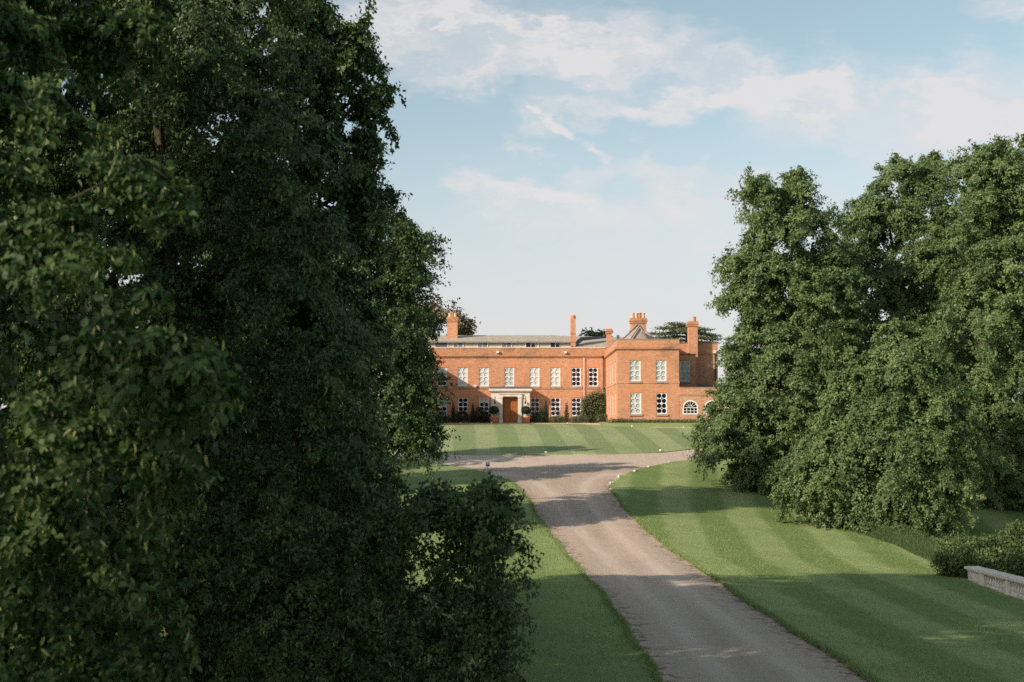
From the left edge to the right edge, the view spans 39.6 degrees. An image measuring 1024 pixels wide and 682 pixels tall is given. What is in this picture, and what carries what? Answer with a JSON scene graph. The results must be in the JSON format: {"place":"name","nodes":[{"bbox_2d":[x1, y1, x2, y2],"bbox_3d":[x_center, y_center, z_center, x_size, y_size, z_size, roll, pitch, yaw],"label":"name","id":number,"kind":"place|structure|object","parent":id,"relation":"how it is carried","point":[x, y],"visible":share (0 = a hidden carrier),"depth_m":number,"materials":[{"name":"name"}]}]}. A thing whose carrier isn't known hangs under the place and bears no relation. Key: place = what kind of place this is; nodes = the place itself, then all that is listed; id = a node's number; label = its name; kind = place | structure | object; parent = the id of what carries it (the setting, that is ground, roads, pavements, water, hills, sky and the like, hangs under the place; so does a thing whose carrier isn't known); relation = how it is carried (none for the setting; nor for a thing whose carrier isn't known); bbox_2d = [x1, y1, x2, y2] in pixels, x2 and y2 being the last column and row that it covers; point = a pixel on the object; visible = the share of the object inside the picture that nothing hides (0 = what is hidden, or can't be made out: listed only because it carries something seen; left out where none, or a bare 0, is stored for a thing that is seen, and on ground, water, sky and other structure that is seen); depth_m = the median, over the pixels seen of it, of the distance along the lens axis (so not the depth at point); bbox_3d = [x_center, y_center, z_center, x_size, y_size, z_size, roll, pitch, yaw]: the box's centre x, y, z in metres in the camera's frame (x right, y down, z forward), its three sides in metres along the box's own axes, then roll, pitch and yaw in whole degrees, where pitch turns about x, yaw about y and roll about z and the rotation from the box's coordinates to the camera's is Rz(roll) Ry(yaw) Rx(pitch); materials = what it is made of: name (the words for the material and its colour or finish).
{"place":"outdoors","nodes":[
{"label":"outdoors","id":0,"kind":"place"},
{"bbox_2d":[129,459,658,681],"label":"lawn","id":1,"kind":"structure","parent":0,"point":[457,476],"depth_m":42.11,"materials":[{"name":"green plant"}]},
{"bbox_2d":[0,0,246,681],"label":"lime tree","id":2,"kind":"object","parent":1,"relation":"on","point":[67,440],"visible":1,"depth_m":10.95,"materials":[{"name":"green plant"}]},
{"bbox_2d":[0,0,270,675],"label":"lime tree","id":3,"kind":"object","parent":1,"relation":"on","point":[16,207],"visible":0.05,"depth_m":28.05,"materials":[{"name":"green plant"}]},
{"bbox_2d":[189,248,266,344],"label":"lime tree","id":4,"kind":"object","parent":1,"relation":"on","point":[206,255],"depth_m":77.32,"materials":[{"name":"green plant"}]},
{"bbox_2d":[109,317,419,630],"bbox_3d":[-7.762,3.517,41.533,10.434,10.210,6.830,-1,-4,8],"label":"lime tree","id":5,"kind":"object","parent":1,"relation":"on","point":[332,567],"depth_m":39.98,"materials":[{"name":"green plant"}]},
{"bbox_2d":[0,0,543,681],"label":"lime tree","id":6,"kind":"object","parent":1,"relation":"on","point":[250,636],"visible":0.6,"depth_m":25.17,"materials":[{"name":"green plant"}]},
{"bbox_2d":[140,0,412,652],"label":"lime tree","id":7,"kind":"object","parent":1,"relation":"on","point":[362,201],"visible":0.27,"depth_m":35.77,"materials":[{"name":"green plant"}]},
{"bbox_2d":[284,204,460,486],"bbox_3d":[-7.681,1.343,66.762,10.714,16.021,9.016,0,-4,0],"label":"lime tree","id":8,"kind":"object","parent":1,"relation":"on","point":[408,402],"visible":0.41,"depth_m":64.86,"materials":[{"name":"green plant"}]},
{"bbox_2d":[502,478,665,681],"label":"lawn edge grass","id":9,"kind":"structure","parent":1,"relation":"on","point":[624,621],"depth_m":43.94,"materials":[{"name":"green plant"}]},
{"bbox_2d":[0,0,1023,415],"label":"sky","id":10,"kind":"structure","parent":0,"point":[581,159],"materials":[{"name":"blue"}]},
{"bbox_2d":[388,424,781,454],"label":"lawn","id":11,"kind":"structure","parent":0,"point":[532,439],"depth_m":108.00,"materials":[{"name":"green plant"}]},
{"bbox_2d":[600,422,746,426],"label":"grass bank","id":12,"kind":"structure","parent":11,"relation":"on","point":[655,424],"depth_m":121.67,"materials":[{"name":"green plant"}]},
{"bbox_2d":[608,417,703,422],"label":"border hedge","id":13,"kind":"object","parent":12,"relation":"on","point":[625,420],"visible":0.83,"depth_m":122.41,"materials":[{"name":"green plant"}]},
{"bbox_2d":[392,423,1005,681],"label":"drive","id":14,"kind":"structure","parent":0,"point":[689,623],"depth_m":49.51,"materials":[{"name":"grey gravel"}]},
{"bbox_2d":[451,403,455,422],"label":"topiary cone","id":15,"kind":"object","parent":14,"relation":"on","point":[453,409],"visible":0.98,"depth_m":137.89,"materials":[{"name":"green plant"}]},
{"bbox_2d":[470,403,474,422],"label":"topiary cone","id":16,"kind":"object","parent":14,"relation":"on","point":[472,413],"visible":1,"depth_m":137.89,"materials":[{"name":"green plant"}]},
{"bbox_2d":[489,405,498,422],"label":"potted bay tree","id":17,"kind":"object","parent":14,"relation":"on","point":[493,410],"visible":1,"depth_m":136.64,"materials":[{"name":"green plant"}]},
{"bbox_2d":[521,405,530,422],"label":"potted bay tree","id":18,"kind":"object","parent":14,"relation":"on","point":[525,410],"visible":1,"depth_m":136.65,"materials":[{"name":"green plant"}]},
{"bbox_2d":[543,401,548,422],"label":"topiary cone","id":19,"kind":"object","parent":14,"relation":"on","point":[547,415],"visible":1,"depth_m":137.90,"materials":[{"name":"green plant"}]},
{"bbox_2d":[564,403,569,422],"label":"topiary cone","id":20,"kind":"object","parent":14,"relation":"on","point":[566,413],"visible":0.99,"depth_m":137.86,"materials":[{"name":"green plant"}]},
{"bbox_2d":[611,456,1023,681],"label":"lawn","id":21,"kind":"structure","parent":0,"point":[680,490],"depth_m":54.96,"materials":[{"name":"green plant"}]},
{"bbox_2d":[609,482,884,681],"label":"lawn edge grass","id":22,"kind":"structure","parent":21,"relation":"on","point":[788,627],"depth_m":44.15,"materials":[{"name":"green plant"}]},
{"bbox_2d":[678,161,881,494],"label":"lime tree","id":23,"kind":"object","parent":21,"relation":"on","point":[764,406],"visible":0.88,"depth_m":82.01,"materials":[{"name":"green plant"}]},
{"bbox_2d":[764,315,993,537],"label":"lime tree","id":24,"kind":"object","parent":21,"relation":"on","point":[839,469],"visible":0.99,"depth_m":70.84,"materials":[{"name":"green plant"}]},
{"bbox_2d":[754,479,1023,576],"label":"rough grass","id":25,"kind":"structure","parent":21,"relation":"on","point":[919,548],"depth_m":66.28,"materials":[{"name":"green plant"}]},
{"bbox_2d":[787,149,1015,467],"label":"lime tree","id":26,"kind":"object","parent":21,"relation":"on","point":[880,214],"visible":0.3,"depth_m":90.30,"materials":[{"name":"green plant"}]},
{"bbox_2d":[906,133,1023,510],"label":"lime tree","id":27,"kind":"object","parent":21,"relation":"on","point":[993,180],"visible":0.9,"depth_m":80.33,"materials":[{"name":"green plant"}]},
{"bbox_2d":[964,566,1023,599],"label":"balustrade","id":28,"kind":"object","parent":21,"relation":"on","point":[1011,585],"visible":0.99,"depth_m":53.09,"materials":[{"name":"stone"}]},
{"bbox_3d":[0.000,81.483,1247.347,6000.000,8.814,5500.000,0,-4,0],"label":"ground","id":29,"kind":"structure","parent":0,"visible":0},
{"bbox_2d":[0,0,89,673],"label":"lime tree","id":30,"kind":"object","parent":29,"relation":"on","point":[18,316],"visible":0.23,"depth_m":18.85,"materials":[{"name":"green plant"}]},
{"bbox_2d":[372,289,480,334],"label":"oak tree","id":31,"kind":"object","parent":29,"relation":"on","point":[466,328],"visible":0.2,"depth_m":166.04,"materials":[{"name":"green plant"}]},
{"bbox_2d":[431,412,452,422],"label":"shrub","id":32,"kind":"object","parent":29,"relation":"on","point":[445,419],"visible":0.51,"depth_m":137.40,"materials":[{"name":"green plant"}]},
{"bbox_2d":[452,409,471,422],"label":"shrub","id":33,"kind":"object","parent":29,"relation":"on","point":[461,415],"visible":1,"depth_m":137.25,"materials":[{"name":"green plant"}]},
{"bbox_2d":[471,406,490,422],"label":"shrub","id":34,"kind":"object","parent":29,"relation":"on","point":[481,414],"visible":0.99,"depth_m":137.46,"materials":[{"name":"green plant"}]},
{"bbox_2d":[530,408,546,422],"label":"shrub","id":35,"kind":"object","parent":29,"relation":"on","point":[538,417],"visible":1,"depth_m":137.40,"materials":[{"name":"green plant"}]},
{"bbox_2d":[372,312,730,422],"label":"brick house","id":36,"kind":"structure","parent":29,"relation":"on","point":[638,371],"depth_m":138.90,"materials":[{"name":"brick"}]},
{"bbox_2d":[437,367,446,385],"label":"window","id":37,"kind":"structure","parent":36,"relation":"in","point":[444,369],"depth_m":139.14,"materials":[{"name":"white paint"}]},
{"bbox_2d":[437,398,446,414],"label":"window","id":38,"kind":"structure","parent":36,"relation":"in","point":[445,405],"depth_m":138.94,"materials":[{"name":"white paint"}]},
{"bbox_2d":[458,367,467,385],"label":"window","id":39,"kind":"structure","parent":36,"relation":"in","point":[462,371],"depth_m":139.14,"materials":[{"name":"white paint"}]},
{"bbox_2d":[458,398,467,414],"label":"window","id":40,"kind":"structure","parent":36,"relation":"in","point":[462,402],"depth_m":138.97,"materials":[{"name":"white paint"}]},
{"bbox_2d":[479,367,488,385],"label":"window","id":41,"kind":"structure","parent":36,"relation":"in","point":[483,371],"depth_m":139.14,"materials":[{"name":"white paint"}]},
{"bbox_2d":[479,398,488,413],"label":"window","id":42,"kind":"structure","parent":36,"relation":"in","point":[483,402],"depth_m":138.97,"materials":[{"name":"white paint"}]},
{"bbox_2d":[505,367,513,385],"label":"window","id":43,"kind":"structure","parent":36,"relation":"in","point":[509,371],"depth_m":139.14,"materials":[{"name":"white paint"}]},
{"bbox_2d":[503,397,517,422],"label":"door","id":44,"kind":"structure","parent":36,"relation":"in","point":[510,404],"depth_m":137.89,"materials":[{"name":"brown wood"}]},
{"bbox_2d":[530,367,538,385],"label":"window","id":45,"kind":"structure","parent":36,"relation":"in","point":[534,371],"depth_m":139.14,"materials":[{"name":"white paint"}]},
{"bbox_2d":[530,398,539,415],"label":"window","id":46,"kind":"structure","parent":36,"relation":"in","point":[534,402],"depth_m":138.97,"materials":[{"name":"white paint"}]},
{"bbox_2d":[550,367,559,385],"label":"window","id":47,"kind":"structure","parent":36,"relation":"in","point":[554,371],"depth_m":139.14,"materials":[{"name":"white paint"}]},
{"bbox_2d":[551,398,559,415],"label":"window","id":48,"kind":"structure","parent":36,"relation":"in","point":[555,402],"depth_m":138.97,"materials":[{"name":"white paint"}]},
{"bbox_2d":[571,367,580,385],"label":"window","id":49,"kind":"structure","parent":36,"relation":"in","point":[575,371],"depth_m":139.14,"materials":[{"name":"white paint"}]},
{"bbox_2d":[572,398,580,415],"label":"window","id":50,"kind":"structure","parent":36,"relation":"in","point":[575,401],"depth_m":138.97,"materials":[{"name":"white paint"}]},
{"bbox_2d":[588,367,597,385],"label":"window","id":51,"kind":"structure","parent":36,"relation":"in","point":[592,371],"depth_m":139.14,"materials":[{"name":"white paint"}]},
{"bbox_2d":[630,360,640,380],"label":"window","id":52,"kind":"structure","parent":36,"relation":"in","point":[635,365],"depth_m":123.46,"materials":[{"name":"white paint"}]},
{"bbox_2d":[630,393,640,413],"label":"window","id":53,"kind":"structure","parent":36,"relation":"in","point":[635,398],"depth_m":123.30,"materials":[{"name":"white paint"}]},
{"bbox_2d":[656,360,665,380],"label":"window","id":54,"kind":"structure","parent":36,"relation":"in","point":[660,364],"depth_m":123.47,"materials":[{"name":"white paint"}]},
{"bbox_2d":[656,393,666,413],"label":"window","id":55,"kind":"structure","parent":36,"relation":"in","point":[661,398],"depth_m":123.30,"materials":[{"name":"white paint"}]},
{"bbox_2d":[680,361,689,381],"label":"window","id":56,"kind":"structure","parent":36,"relation":"in","point":[684,365],"depth_m":127.16,"materials":[{"name":"white paint"}]},
{"bbox_2d":[683,400,697,414],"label":"arched window","id":57,"kind":"structure","parent":36,"relation":"in","point":[690,407],"depth_m":123.09,"materials":[{"name":"white paint"}]},
{"bbox_2d":[704,400,718,414],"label":"arched window","id":58,"kind":"structure","parent":36,"relation":"in","point":[707,403],"depth_m":123.09,"materials":[{"name":"white paint"}]},
{"bbox_2d":[547,416,565,422],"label":"shrub","id":59,"kind":"object","parent":29,"relation":"on","point":[559,420],"visible":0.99,"depth_m":137.23,"materials":[{"name":"green plant"}]},
{"bbox_2d":[567,415,590,422],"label":"shrub","id":60,"kind":"object","parent":29,"relation":"on","point":[580,419],"visible":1,"depth_m":137.33,"materials":[{"name":"green plant"}]},
{"bbox_2d":[575,388,605,422],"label":"shrub","id":61,"kind":"object","parent":29,"relation":"on","point":[599,407],"visible":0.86,"depth_m":138.28,"materials":[{"name":"green plant"}]},
{"bbox_2d":[578,327,612,336],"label":"oak tree","id":62,"kind":"object","parent":29,"relation":"on","point":[593,333],"visible":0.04,"depth_m":210.00,"materials":[{"name":"green plant"}]},
{"bbox_2d":[594,412,607,422],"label":"shrub","id":63,"kind":"object","parent":29,"relation":"on","point":[602,417],"visible":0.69,"depth_m":136.28,"materials":[{"name":"green plant"}]},
{"bbox_2d":[648,321,725,343],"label":"cedar tree","id":64,"kind":"object","parent":29,"relation":"on","point":[674,332],"visible":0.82,"depth_m":167.33,"materials":[{"name":"green plant"}]},
{"bbox_2d":[775,271,861,413],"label":"lime tree","id":65,"kind":"object","parent":29,"relation":"on","point":[791,365],"depth_m":105.16,"materials":[{"name":"green plant"}]},
{"bbox_2d":[883,199,1023,448],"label":"lime tree","id":66,"kind":"object","parent":29,"relation":"on","point":[911,319],"depth_m":102.01,"materials":[{"name":"green plant"}]},
{"bbox_2d":[928,538,988,578],"bbox_3d":[17.922,8.800,57.110,2.642,1.774,1.881,0,-4,0],"label":"shrub","id":67,"kind":"object","parent":29,"relation":"on","point":[949,561],"visible":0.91,"depth_m":56.81,"materials":[{"name":"green plant"}]},
{"bbox_2d":[938,517,1023,574],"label":"shrub","id":68,"kind":"object","parent":29,"relation":"on","point":[1003,549],"visible":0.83,"depth_m":59.20,"materials":[{"name":"green plant"}]}
]}

